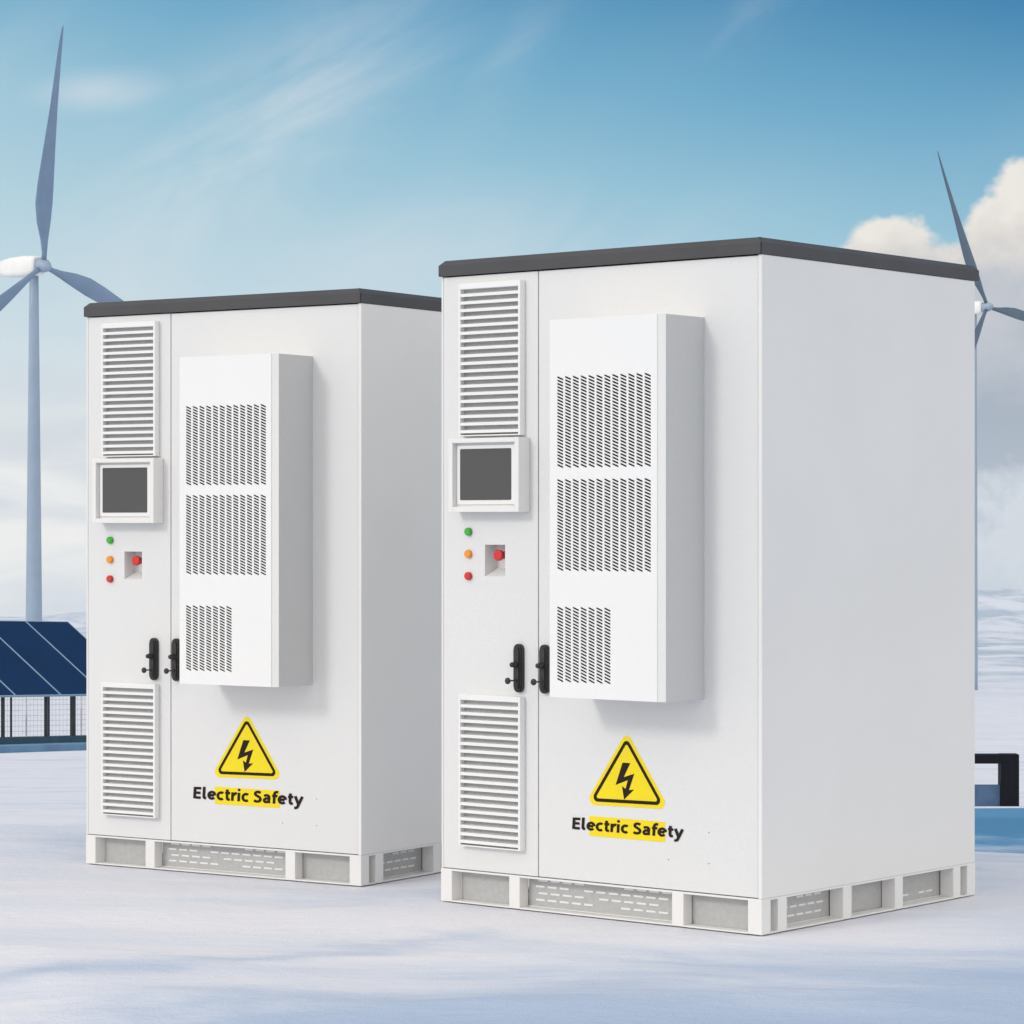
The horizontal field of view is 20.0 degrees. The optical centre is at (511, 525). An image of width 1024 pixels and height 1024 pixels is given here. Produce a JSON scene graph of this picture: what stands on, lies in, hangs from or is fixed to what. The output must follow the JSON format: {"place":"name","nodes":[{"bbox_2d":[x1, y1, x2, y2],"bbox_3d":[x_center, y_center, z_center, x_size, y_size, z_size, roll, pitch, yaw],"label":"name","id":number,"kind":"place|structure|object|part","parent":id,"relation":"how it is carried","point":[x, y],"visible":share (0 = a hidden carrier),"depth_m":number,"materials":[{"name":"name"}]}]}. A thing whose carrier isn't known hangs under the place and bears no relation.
{"place":"outdoors","nodes":[
{"label":"outdoors","id":0,"kind":"place"},
{"bbox_2d":[0,588,1023,1023],"bbox_3d":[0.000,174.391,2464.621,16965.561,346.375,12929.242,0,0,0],"label":"snow ground","id":1,"kind":"structure","parent":0,"point":[82,940],"depth_m":8.67,"materials":[{"name":"white snow"}]},
{"bbox_2d":[0,620,86,752],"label":"solar array","id":2,"kind":"object","parent":1,"relation":"on","point":[46,660],"visible":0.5,"depth_m":87.99,"materials":[{"name":"blue glass"}]},
{"bbox_2d":[0,696,86,736],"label":"wire fence","id":3,"kind":"object","parent":1,"relation":"on","point":[37,720],"visible":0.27,"depth_m":94.00,"materials":[{"name":"grey metal"}]},
{"bbox_2d":[0,25,122,620],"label":"wind turbine","id":4,"kind":"object","parent":1,"relation":"on","point":[30,269],"visible":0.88,"depth_m":516.31,"materials":[{"name":"white metal"}]},
{"bbox_2d":[84,288,441,885],"bbox_3d":[-0.793,0.216,11.253,1.314,2.162,1.516,0,0,33],"label":"electrical cabinet","id":5,"kind":"object","parent":1,"relation":"on","point":[264,585],"visible":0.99,"depth_m":10.64,"materials":[{"name":"metal"}]},
{"bbox_3d":[-1.460,0.193,11.031,0.407,1.983,0.126,0,0,33],"label":"door","id":6,"kind":"part","parent":5,"relation":"part of","materials":[{"name":"white metal"}]},
{"bbox_3d":[-0.931,0.193,10.669,0.869,1.983,0.094,0,0,33],"label":"door","id":7,"kind":"part","parent":5,"relation":"part of","materials":[{"name":"white metal"}]},
{"bbox_2d":[439,237,978,934],"bbox_3d":[0.612,0.181,9.774,1.314,2.162,1.516,0,0,39],"label":"electrical cabinet","id":8,"kind":"object","parent":1,"relation":"on","point":[707,583],"visible":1,"depth_m":9.29,"materials":[{"name":"white metal"}]},
{"bbox_3d":[-0.076,0.157,9.627,0.407,1.983,0.126,0,0,39],"label":"door","id":9,"kind":"part","parent":8,"relation":"part of","materials":[{"name":"white metal"}]},
{"bbox_3d":[0.409,0.157,9.209,0.869,1.983,0.094,0,0,39],"label":"door","id":10,"kind":"part","parent":8,"relation":"part of","materials":[{"name":"white metal"}]},
{"bbox_2d":[937,151,1023,689],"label":"wind turbine","id":11,"kind":"object","parent":1,"relation":"on","point":[983,307],"visible":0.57,"depth_m":765.95,"materials":[{"name":"metal"}]},
{"bbox_2d":[975,753,1018,805],"bbox_3d":[6.119,3.613,40.130,1.750,0.914,0.260,0,0,0],"label":"portal frame","id":12,"kind":"object","parent":1,"relation":"on","point":[1004,791],"visible":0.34,"depth_m":40.00,"materials":[{"name":"black paint"}]},
{"bbox_2d":[975,808,1023,853],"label":"water","id":13,"kind":"structure","parent":1,"relation":"on","point":[999,830],"depth_m":12.70,"materials":[{"name":"blue liquid"}]},
{"bbox_2d":[0,0,1023,616],"label":"sky","id":14,"kind":"structure","parent":0,"point":[204,148],"materials":[{"name":"blue"}]}
]}

